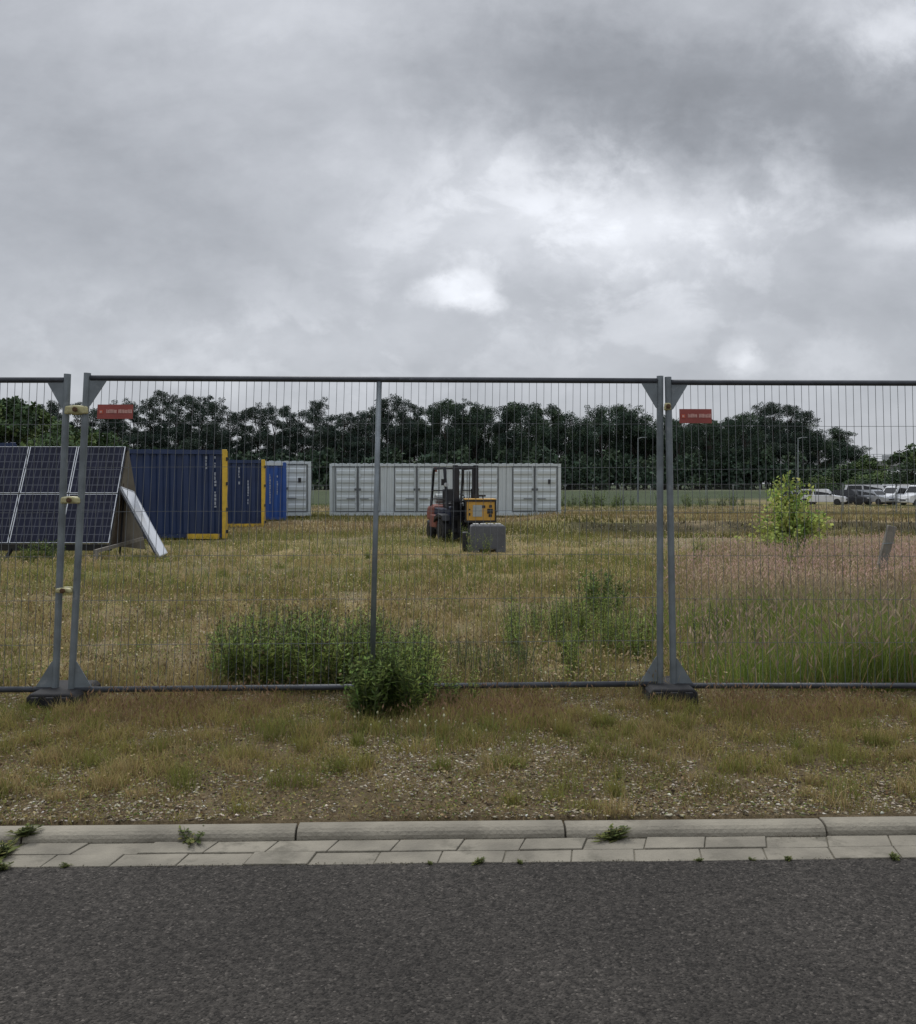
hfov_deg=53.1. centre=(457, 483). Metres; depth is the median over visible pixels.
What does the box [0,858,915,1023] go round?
road
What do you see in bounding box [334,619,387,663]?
thistle plant
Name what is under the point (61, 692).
rubber block
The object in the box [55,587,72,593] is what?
fence clamp
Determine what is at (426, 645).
thistle plant
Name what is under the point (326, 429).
pine tree
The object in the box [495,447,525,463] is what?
shrub
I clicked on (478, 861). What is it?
weed tuft
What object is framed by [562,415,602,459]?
broadleaf tree
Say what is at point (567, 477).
shrub
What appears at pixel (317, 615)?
thistle plant
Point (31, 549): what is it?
leafy weed
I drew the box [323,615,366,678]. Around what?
thistle plant
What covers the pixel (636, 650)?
pale weed
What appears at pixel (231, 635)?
thistle plant
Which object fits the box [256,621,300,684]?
thistle plant
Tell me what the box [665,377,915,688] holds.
fence
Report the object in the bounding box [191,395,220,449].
pine tree
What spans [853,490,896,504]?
parked car
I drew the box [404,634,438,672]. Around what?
thistle plant
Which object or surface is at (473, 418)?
broadleaf tree
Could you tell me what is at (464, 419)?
pine tree
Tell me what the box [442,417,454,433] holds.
broadleaf tree
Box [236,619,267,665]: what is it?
thistle plant
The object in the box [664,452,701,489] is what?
shrub
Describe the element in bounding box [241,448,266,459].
shrub
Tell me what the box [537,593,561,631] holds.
pale weed
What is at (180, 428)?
broadleaf tree
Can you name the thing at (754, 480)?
shrub
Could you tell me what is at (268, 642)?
thistle plant
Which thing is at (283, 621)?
thistle plant
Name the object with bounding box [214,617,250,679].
thistle plant
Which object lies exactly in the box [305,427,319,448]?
pine tree
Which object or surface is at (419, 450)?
broadleaf tree
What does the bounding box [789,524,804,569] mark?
pale weed
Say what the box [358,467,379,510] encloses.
door
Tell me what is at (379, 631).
thistle plant
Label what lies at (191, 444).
pine tree
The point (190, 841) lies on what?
weed tuft
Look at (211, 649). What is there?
thistle plant
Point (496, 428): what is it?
tree
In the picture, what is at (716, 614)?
dark weed
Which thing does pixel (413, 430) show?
broadleaf tree
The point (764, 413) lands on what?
pine tree
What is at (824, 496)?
fence
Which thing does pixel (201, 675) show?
field grass
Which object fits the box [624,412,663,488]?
broadleaf tree
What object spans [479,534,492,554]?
pale weed
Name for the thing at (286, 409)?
pine tree
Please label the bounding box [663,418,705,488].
broadleaf tree
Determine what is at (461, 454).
shrub
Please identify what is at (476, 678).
leafy weed
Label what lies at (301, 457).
shrub
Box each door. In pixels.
[286,465,306,511]
[335,466,357,511]
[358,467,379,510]
[394,466,416,511]
[417,467,438,511]
[459,469,471,502]
[478,468,497,511]
[512,466,533,511]
[535,467,556,511]
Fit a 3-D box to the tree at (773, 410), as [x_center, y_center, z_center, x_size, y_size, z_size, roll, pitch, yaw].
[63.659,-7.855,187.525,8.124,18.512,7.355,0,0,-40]
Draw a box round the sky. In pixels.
[0,0,915,483]
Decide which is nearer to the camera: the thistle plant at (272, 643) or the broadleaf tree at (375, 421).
the thistle plant at (272, 643)
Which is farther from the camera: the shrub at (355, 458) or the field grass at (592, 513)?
the shrub at (355, 458)
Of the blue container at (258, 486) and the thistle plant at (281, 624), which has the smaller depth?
the thistle plant at (281, 624)
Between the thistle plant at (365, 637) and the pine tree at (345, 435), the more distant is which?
the pine tree at (345, 435)
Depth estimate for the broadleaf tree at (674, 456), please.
197.75 m
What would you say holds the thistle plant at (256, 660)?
on the ground at (712, 494)
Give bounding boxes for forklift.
[426,465,484,541]
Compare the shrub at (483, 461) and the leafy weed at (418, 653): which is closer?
the leafy weed at (418, 653)
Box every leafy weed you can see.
[18,545,33,562]
[22,540,37,558]
[32,542,42,561]
[41,541,54,559]
[48,546,56,560]
[337,660,373,709]
[344,643,402,705]
[347,658,390,719]
[347,676,370,719]
[349,661,393,718]
[350,656,377,703]
[358,644,407,712]
[359,638,408,710]
[361,660,390,700]
[363,649,406,693]
[370,646,423,708]
[376,645,422,698]
[380,666,408,712]
[388,647,444,712]
[393,651,420,715]
[401,662,432,706]
[403,664,445,714]
[419,632,441,703]
[423,678,448,707]
[443,662,461,707]
[445,679,460,704]
[467,663,480,704]
[575,572,610,616]
[581,569,609,602]
[584,567,611,612]
[595,573,629,613]
[597,491,607,505]
[604,568,629,604]
[684,495,693,506]
[719,494,727,505]
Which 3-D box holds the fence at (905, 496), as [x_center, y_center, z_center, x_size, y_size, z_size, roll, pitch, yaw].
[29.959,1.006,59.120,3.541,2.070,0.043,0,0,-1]
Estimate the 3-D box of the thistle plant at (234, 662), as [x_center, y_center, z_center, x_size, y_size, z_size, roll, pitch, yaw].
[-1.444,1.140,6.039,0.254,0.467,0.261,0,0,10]
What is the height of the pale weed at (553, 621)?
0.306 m
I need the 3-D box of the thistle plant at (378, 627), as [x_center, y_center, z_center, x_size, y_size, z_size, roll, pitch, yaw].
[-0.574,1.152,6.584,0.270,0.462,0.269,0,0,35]
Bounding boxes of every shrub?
[228,450,245,459]
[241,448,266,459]
[268,452,294,460]
[292,451,322,489]
[308,446,338,489]
[323,444,347,489]
[341,453,363,463]
[360,455,390,463]
[374,447,408,463]
[404,457,427,463]
[418,449,447,463]
[441,451,458,463]
[455,445,475,463]
[477,458,496,463]
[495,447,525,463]
[514,449,531,463]
[523,443,558,463]
[549,454,582,489]
[562,450,593,489]
[570,454,611,489]
[591,447,630,489]
[606,450,647,489]
[626,456,665,489]
[646,454,683,489]
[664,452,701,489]
[685,449,725,489]
[697,447,733,489]
[718,448,755,489]
[734,470,833,552]
[737,447,774,489]
[751,444,789,489]
[774,451,812,489]
[788,465,823,489]
[819,467,832,488]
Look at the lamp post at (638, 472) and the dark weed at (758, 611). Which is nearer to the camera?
the dark weed at (758, 611)
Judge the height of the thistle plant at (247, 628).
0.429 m
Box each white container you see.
[265,461,310,515]
[329,463,560,515]
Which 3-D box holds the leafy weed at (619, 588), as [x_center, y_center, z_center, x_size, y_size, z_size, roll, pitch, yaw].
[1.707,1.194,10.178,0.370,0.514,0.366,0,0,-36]
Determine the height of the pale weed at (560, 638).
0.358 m
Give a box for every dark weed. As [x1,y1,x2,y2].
[450,636,469,671]
[451,636,478,678]
[457,639,483,675]
[473,636,506,682]
[481,638,493,673]
[490,642,514,677]
[491,646,504,681]
[501,646,522,681]
[510,631,542,679]
[511,630,524,668]
[515,637,532,669]
[516,637,536,665]
[690,599,712,658]
[701,600,732,641]
[710,617,723,652]
[715,631,727,669]
[716,611,729,635]
[739,595,776,639]
[744,616,760,650]
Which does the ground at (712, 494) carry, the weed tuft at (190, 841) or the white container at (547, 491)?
the white container at (547, 491)
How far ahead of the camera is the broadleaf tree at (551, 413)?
194.83 m
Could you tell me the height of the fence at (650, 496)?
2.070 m
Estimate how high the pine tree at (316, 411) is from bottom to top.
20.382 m
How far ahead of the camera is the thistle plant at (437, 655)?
6.43 m
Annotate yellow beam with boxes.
[188,534,218,538]
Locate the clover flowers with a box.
[293,707,555,743]
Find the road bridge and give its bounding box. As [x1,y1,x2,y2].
[839,454,908,472]
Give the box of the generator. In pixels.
[463,495,495,522]
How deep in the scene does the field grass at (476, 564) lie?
17.38 m
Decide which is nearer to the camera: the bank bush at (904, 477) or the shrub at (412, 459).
the bank bush at (904, 477)
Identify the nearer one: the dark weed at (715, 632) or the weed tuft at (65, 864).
the weed tuft at (65, 864)
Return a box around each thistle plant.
[197,632,226,684]
[205,611,237,659]
[206,636,240,684]
[209,615,239,655]
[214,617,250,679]
[215,621,256,665]
[215,624,252,675]
[216,615,254,672]
[216,624,258,684]
[221,613,242,654]
[223,631,258,683]
[226,609,262,636]
[234,612,254,645]
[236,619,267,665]
[238,631,270,683]
[242,603,270,675]
[243,602,279,659]
[247,599,276,635]
[247,625,289,679]
[249,611,291,683]
[249,626,288,684]
[250,618,286,680]
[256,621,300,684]
[256,625,304,671]
[257,611,282,645]
[258,607,298,649]
[260,633,296,692]
[261,621,300,680]
[261,634,295,683]
[270,600,296,658]
[271,605,295,641]
[272,600,310,649]
[280,607,315,663]
[281,613,326,673]
[282,604,322,634]
[283,618,333,691]
[286,612,341,683]
[292,608,332,673]
[294,609,332,669]
[295,606,334,649]
[296,604,327,658]
[302,603,332,639]
[303,603,340,663]
[303,619,347,691]
[304,615,335,650]
[306,617,340,663]
[310,611,339,661]
[316,609,360,690]
[323,608,356,656]
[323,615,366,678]
[331,619,359,672]
[331,635,377,691]
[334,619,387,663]
[335,609,364,645]
[338,618,369,682]
[342,606,379,654]
[343,616,387,673]
[346,630,378,670]
[351,613,385,638]
[362,612,394,655]
[362,622,395,664]
[364,606,390,636]
[364,623,400,656]
[369,608,393,643]
[375,617,400,650]
[375,643,417,668]
[377,630,395,658]
[377,632,409,661]
[377,633,416,671]
[384,616,402,654]
[388,624,423,667]
[395,612,422,653]
[395,637,424,679]
[396,643,426,674]
[401,628,427,668]
[402,628,425,658]
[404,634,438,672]
[405,622,427,652]
[406,627,437,677]
[406,631,431,672]
[410,620,434,654]
[416,626,435,660]
[419,649,449,682]
[422,639,448,673]
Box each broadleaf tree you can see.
[167,418,196,445]
[313,424,341,450]
[363,410,391,443]
[382,436,424,461]
[386,415,416,445]
[399,428,436,463]
[405,416,427,460]
[411,404,451,454]
[424,398,473,462]
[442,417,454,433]
[460,402,496,463]
[468,405,501,463]
[483,430,505,457]
[490,436,510,460]
[496,402,552,462]
[505,419,524,441]
[519,402,567,457]
[527,403,577,458]
[539,438,570,456]
[545,411,598,463]
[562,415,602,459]
[575,404,620,488]
[582,425,622,456]
[599,404,644,488]
[610,408,647,488]
[620,437,647,458]
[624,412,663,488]
[639,415,685,488]
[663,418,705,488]
[663,434,690,488]
[673,423,720,488]
[687,420,739,486]
[702,429,746,460]
[709,417,742,460]
[725,411,770,480]
[735,429,749,445]
[771,419,786,487]
[781,421,818,466]
[781,431,821,466]
[796,429,852,474]
[814,427,860,467]
[838,445,871,461]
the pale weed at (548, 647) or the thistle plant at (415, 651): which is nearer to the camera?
the thistle plant at (415, 651)
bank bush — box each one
[806,466,856,491]
[821,461,858,488]
[839,469,876,489]
[841,474,887,489]
[856,477,885,483]
[870,470,904,482]
[882,466,915,483]
[891,470,915,483]
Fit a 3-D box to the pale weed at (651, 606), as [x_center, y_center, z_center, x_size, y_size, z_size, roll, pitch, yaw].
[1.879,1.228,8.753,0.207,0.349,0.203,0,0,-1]
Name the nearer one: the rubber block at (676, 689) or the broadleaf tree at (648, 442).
the rubber block at (676, 689)
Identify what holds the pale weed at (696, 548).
on the ground at (712, 494)
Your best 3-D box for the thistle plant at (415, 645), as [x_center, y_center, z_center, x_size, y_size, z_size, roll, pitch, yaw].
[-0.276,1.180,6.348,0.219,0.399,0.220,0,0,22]
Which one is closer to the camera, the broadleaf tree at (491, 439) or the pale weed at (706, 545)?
the pale weed at (706, 545)
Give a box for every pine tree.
[46,400,61,426]
[47,410,70,432]
[69,402,91,432]
[69,408,100,429]
[94,413,128,444]
[102,400,152,444]
[116,398,151,448]
[129,396,171,449]
[143,390,180,448]
[161,397,195,449]
[166,394,212,449]
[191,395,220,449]
[193,397,236,452]
[217,407,244,453]
[222,410,264,455]
[239,402,275,458]
[255,402,294,459]
[268,405,296,459]
[275,410,319,459]
[299,397,331,488]
[303,414,349,453]
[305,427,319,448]
[330,411,366,463]
[340,407,388,462]
[341,414,370,457]
[363,394,406,456]
[386,396,419,460]
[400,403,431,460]
[440,398,485,457]
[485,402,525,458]
[741,402,777,488]
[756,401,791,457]
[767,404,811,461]
[779,408,824,466]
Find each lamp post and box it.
[637,437,646,500]
[797,437,806,489]
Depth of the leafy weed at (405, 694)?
5.31 m
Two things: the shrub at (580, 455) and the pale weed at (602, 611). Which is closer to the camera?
the pale weed at (602, 611)
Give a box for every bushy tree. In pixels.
[0,396,41,442]
[0,417,17,435]
[4,408,60,443]
[17,433,79,446]
[25,421,97,445]
[69,426,128,445]
[102,433,131,448]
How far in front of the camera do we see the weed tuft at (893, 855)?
3.42 m
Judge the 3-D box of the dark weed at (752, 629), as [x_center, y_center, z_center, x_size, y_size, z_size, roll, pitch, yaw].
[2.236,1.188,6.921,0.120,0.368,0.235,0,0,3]
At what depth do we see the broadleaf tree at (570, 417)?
187.90 m
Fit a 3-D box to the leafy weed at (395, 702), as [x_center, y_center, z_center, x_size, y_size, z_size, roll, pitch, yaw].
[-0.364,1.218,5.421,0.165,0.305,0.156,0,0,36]
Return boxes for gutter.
[0,835,915,867]
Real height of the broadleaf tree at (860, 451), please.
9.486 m
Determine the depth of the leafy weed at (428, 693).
5.30 m
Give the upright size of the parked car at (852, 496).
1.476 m
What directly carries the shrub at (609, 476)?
on the ground at (712, 494)
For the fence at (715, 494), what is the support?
on the ground at (712, 494)
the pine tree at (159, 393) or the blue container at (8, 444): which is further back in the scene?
the pine tree at (159, 393)
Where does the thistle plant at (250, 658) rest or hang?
on the ground at (712, 494)
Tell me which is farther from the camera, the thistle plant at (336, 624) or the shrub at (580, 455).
the shrub at (580, 455)
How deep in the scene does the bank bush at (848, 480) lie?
139.74 m
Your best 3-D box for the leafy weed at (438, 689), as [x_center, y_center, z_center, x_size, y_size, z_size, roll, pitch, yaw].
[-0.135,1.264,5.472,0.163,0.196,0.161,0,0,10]
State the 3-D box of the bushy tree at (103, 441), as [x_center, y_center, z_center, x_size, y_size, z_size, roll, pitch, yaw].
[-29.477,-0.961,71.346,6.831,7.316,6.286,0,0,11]
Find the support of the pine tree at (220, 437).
on the ground at (712, 494)
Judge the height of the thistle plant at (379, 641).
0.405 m
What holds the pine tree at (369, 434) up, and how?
on the ground at (712, 494)
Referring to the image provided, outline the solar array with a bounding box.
[0,446,144,559]
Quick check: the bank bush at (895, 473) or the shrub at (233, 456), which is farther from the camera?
the shrub at (233, 456)
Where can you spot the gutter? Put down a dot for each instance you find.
(210, 853)
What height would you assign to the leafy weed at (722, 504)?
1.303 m
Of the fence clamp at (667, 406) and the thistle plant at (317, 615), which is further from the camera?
the thistle plant at (317, 615)
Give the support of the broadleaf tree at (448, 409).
on the ground at (712, 494)
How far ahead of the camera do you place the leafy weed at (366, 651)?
5.48 m
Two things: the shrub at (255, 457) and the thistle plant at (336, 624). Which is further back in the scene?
the shrub at (255, 457)
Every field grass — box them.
[0,526,909,595]
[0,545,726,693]
[0,571,896,699]
[228,502,915,538]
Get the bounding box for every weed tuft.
[0,837,23,859]
[0,860,13,870]
[5,822,45,836]
[59,862,69,867]
[177,825,204,846]
[471,856,485,864]
[590,823,631,842]
[889,851,899,860]
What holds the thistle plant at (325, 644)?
on the ground at (712, 494)
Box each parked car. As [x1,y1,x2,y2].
[780,490,816,503]
[797,489,847,504]
[832,490,871,504]
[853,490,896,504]
[882,486,908,504]
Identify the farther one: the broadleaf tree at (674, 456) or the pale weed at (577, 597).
the broadleaf tree at (674, 456)
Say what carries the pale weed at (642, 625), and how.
on the ground at (712, 494)
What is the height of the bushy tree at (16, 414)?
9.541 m
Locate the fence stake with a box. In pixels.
[873,525,896,582]
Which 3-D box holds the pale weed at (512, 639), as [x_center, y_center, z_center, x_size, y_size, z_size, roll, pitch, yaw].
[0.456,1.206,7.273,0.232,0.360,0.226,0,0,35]
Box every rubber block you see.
[26,680,101,709]
[636,676,698,704]
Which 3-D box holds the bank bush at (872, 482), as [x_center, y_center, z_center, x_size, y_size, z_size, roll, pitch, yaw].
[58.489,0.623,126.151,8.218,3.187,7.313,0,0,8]
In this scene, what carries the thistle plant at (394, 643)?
on the ground at (712, 494)
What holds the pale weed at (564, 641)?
on the ground at (712, 494)
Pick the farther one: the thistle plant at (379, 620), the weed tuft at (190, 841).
the thistle plant at (379, 620)
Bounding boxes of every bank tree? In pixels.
[845,454,889,474]
[881,443,915,484]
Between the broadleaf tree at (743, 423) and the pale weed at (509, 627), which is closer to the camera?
the pale weed at (509, 627)
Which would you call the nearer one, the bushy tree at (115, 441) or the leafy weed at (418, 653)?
the leafy weed at (418, 653)
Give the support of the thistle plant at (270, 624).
on the ground at (712, 494)
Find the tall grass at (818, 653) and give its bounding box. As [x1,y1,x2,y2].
[609,565,915,692]
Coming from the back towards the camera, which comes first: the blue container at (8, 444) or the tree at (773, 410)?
the tree at (773, 410)
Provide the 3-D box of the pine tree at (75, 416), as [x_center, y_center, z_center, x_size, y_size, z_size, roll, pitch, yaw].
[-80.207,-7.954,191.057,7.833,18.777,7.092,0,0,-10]
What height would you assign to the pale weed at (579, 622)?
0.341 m
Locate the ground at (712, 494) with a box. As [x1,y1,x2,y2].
[0,484,915,825]
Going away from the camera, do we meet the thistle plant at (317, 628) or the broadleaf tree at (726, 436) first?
the thistle plant at (317, 628)
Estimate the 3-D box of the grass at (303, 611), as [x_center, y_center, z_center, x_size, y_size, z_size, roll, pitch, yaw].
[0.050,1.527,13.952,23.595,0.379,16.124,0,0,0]
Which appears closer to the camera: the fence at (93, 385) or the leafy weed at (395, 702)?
the leafy weed at (395, 702)
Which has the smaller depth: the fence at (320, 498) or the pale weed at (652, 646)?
the pale weed at (652, 646)
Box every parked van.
[844,485,884,503]
[882,484,909,487]
[896,485,915,505]
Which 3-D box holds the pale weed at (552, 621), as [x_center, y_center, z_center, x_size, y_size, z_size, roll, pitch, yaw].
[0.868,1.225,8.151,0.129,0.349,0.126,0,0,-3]
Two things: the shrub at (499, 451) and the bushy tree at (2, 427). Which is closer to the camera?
the bushy tree at (2, 427)
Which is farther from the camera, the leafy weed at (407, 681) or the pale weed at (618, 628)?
the pale weed at (618, 628)
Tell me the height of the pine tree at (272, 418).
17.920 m
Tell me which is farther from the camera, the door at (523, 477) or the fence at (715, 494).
the fence at (715, 494)
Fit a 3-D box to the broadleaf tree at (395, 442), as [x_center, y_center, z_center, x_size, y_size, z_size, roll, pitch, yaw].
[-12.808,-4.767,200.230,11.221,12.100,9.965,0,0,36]
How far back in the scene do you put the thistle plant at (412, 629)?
6.74 m
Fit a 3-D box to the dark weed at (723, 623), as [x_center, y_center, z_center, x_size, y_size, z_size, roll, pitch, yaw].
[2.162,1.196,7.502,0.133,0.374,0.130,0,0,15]
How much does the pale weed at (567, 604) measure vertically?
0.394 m
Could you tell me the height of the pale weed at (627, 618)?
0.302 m
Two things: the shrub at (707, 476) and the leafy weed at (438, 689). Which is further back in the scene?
the shrub at (707, 476)
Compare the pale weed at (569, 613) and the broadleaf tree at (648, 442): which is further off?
the broadleaf tree at (648, 442)
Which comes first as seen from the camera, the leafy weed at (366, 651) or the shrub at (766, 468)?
the leafy weed at (366, 651)
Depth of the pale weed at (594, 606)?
9.11 m
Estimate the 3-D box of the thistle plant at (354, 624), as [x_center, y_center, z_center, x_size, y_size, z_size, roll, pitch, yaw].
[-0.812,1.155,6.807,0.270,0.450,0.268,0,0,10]
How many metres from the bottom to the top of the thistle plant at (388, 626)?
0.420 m
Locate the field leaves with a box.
[0,522,915,693]
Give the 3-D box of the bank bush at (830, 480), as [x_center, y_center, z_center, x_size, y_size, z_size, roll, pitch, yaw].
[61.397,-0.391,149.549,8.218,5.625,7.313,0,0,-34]
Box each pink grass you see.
[637,531,915,669]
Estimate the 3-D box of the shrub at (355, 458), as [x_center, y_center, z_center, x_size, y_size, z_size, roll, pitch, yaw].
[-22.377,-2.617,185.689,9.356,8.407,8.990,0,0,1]
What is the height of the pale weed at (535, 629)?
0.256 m
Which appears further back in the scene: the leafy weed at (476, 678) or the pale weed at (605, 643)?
the pale weed at (605, 643)
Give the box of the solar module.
[118,486,167,560]
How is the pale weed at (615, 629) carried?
on the ground at (712, 494)
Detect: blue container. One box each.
[0,442,16,543]
[19,449,227,539]
[228,460,265,526]
[265,462,285,520]
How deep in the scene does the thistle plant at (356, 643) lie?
6.06 m
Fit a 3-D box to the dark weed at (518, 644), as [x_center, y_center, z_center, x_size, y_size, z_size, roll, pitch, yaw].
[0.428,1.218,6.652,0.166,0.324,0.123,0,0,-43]
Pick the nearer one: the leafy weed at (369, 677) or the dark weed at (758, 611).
the leafy weed at (369, 677)
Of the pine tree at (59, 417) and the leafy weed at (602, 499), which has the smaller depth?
the leafy weed at (602, 499)
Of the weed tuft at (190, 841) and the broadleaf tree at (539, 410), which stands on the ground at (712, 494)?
the broadleaf tree at (539, 410)
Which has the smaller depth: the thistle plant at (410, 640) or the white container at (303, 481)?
the thistle plant at (410, 640)
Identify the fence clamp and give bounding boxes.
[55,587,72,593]
[60,496,79,503]
[64,405,87,414]
[664,403,670,410]
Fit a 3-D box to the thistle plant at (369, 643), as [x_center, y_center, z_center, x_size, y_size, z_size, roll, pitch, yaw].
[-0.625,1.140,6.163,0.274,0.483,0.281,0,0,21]
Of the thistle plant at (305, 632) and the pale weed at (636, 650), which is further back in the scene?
the pale weed at (636, 650)
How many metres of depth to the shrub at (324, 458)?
179.29 m
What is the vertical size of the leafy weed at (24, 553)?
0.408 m
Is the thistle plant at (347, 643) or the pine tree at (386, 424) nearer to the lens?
the thistle plant at (347, 643)
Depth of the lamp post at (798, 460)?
99.95 m
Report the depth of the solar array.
20.13 m
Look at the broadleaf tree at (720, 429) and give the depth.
183.01 m
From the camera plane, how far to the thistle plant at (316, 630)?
6.31 m
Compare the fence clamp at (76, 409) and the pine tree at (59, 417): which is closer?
the fence clamp at (76, 409)
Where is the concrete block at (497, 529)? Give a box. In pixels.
[462,523,505,552]
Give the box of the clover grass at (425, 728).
[0,704,628,758]
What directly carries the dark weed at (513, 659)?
on the ground at (712, 494)
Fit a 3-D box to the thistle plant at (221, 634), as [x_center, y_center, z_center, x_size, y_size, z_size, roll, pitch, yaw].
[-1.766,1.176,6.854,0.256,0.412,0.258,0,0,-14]
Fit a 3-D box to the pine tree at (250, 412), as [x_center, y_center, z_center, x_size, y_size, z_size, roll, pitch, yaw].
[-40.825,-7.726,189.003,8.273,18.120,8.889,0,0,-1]
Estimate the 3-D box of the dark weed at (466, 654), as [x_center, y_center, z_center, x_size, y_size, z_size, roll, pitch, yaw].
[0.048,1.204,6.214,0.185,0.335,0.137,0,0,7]
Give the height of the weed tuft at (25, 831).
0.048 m
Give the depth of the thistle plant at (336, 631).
6.71 m
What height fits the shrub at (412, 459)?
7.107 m
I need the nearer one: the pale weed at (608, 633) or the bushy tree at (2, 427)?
the pale weed at (608, 633)
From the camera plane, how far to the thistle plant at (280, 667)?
5.94 m
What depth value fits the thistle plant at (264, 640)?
6.32 m
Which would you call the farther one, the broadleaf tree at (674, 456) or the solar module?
the broadleaf tree at (674, 456)
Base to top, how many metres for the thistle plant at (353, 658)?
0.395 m
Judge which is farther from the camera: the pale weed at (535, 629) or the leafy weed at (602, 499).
the leafy weed at (602, 499)
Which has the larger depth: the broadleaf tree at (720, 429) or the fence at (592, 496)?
the broadleaf tree at (720, 429)
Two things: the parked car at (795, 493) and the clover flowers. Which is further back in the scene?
the parked car at (795, 493)
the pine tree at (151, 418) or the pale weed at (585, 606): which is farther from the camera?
the pine tree at (151, 418)
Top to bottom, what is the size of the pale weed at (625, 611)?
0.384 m
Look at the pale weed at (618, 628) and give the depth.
7.48 m
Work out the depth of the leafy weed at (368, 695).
5.26 m
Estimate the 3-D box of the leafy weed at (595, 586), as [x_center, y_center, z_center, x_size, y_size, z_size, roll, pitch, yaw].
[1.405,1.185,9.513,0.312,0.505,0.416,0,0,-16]
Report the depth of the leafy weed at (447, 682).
5.49 m
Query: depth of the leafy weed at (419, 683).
5.47 m
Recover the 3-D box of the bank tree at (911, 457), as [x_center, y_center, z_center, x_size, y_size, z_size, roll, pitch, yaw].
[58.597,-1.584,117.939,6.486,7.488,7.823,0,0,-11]
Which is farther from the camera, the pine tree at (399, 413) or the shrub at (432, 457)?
the pine tree at (399, 413)
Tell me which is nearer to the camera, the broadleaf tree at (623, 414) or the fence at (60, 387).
the fence at (60, 387)
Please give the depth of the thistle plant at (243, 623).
6.98 m
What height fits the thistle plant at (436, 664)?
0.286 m
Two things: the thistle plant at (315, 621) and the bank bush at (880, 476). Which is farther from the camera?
the bank bush at (880, 476)
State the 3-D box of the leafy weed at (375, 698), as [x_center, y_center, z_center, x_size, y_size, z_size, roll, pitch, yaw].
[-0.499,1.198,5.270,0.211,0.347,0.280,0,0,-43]
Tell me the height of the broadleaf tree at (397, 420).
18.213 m
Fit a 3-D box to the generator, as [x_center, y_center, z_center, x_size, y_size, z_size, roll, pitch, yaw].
[0.598,0.672,25.467,0.855,0.746,1.155,0,0,-2]
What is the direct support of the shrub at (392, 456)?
on the ground at (712, 494)
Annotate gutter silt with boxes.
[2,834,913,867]
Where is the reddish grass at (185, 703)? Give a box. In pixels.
[2,675,915,750]
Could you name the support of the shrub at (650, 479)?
on the ground at (712, 494)
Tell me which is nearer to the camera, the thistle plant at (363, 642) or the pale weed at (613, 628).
the thistle plant at (363, 642)
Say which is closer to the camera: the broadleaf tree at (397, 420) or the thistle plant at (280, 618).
the thistle plant at (280, 618)
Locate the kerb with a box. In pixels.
[0,816,915,843]
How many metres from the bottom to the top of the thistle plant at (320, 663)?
0.504 m
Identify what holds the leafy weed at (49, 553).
on the ground at (712, 494)
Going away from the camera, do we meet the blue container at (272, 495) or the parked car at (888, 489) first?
the blue container at (272, 495)
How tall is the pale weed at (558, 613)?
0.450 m
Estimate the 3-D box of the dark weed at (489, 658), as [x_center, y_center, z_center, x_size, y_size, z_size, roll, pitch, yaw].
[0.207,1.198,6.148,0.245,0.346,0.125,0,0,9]
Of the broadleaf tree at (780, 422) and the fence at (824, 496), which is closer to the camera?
the fence at (824, 496)
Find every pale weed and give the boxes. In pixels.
[466,532,477,552]
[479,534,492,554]
[496,603,527,636]
[497,612,527,660]
[499,616,522,654]
[503,613,517,646]
[505,593,520,635]
[507,589,525,623]
[524,594,543,635]
[524,614,540,640]
[532,603,546,631]
[534,614,567,659]
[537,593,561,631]
[542,593,567,639]
[542,599,568,640]
[546,606,565,636]
[551,606,559,638]
[552,624,575,661]
[553,595,576,627]
[555,619,585,662]
[558,589,579,625]
[561,630,582,676]
[564,628,588,673]
[564,633,579,680]
[567,603,580,635]
[568,600,583,643]
[569,581,584,615]
[569,596,590,629]
[573,607,592,640]
[575,623,589,651]
[576,603,590,642]
[584,594,599,621]
[585,603,600,648]
[587,634,603,660]
[588,598,610,634]
[592,591,609,623]
[597,615,624,641]
[598,592,614,635]
[598,612,613,653]
[601,628,620,660]
[605,613,628,650]
[611,612,627,646]
[612,629,628,659]
[614,610,635,639]
[619,591,639,620]
[624,618,651,660]
[628,609,652,655]
[631,621,640,655]
[633,608,654,642]
[638,624,656,657]
[646,595,655,627]
[648,596,656,625]
[691,532,705,568]
[696,534,716,556]
[760,527,783,554]
[780,540,811,579]
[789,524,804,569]
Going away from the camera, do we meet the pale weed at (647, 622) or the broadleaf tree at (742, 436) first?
the pale weed at (647, 622)
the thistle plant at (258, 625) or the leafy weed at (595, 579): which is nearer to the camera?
the thistle plant at (258, 625)
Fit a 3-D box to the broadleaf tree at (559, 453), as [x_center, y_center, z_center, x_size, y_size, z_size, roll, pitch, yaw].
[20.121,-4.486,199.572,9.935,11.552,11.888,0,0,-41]
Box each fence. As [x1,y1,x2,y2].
[0,374,70,692]
[68,373,662,692]
[311,485,328,512]
[565,484,620,511]
[622,484,678,512]
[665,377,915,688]
[679,484,733,511]
[732,484,786,511]
[791,483,843,513]
[842,484,896,512]
[895,484,912,510]

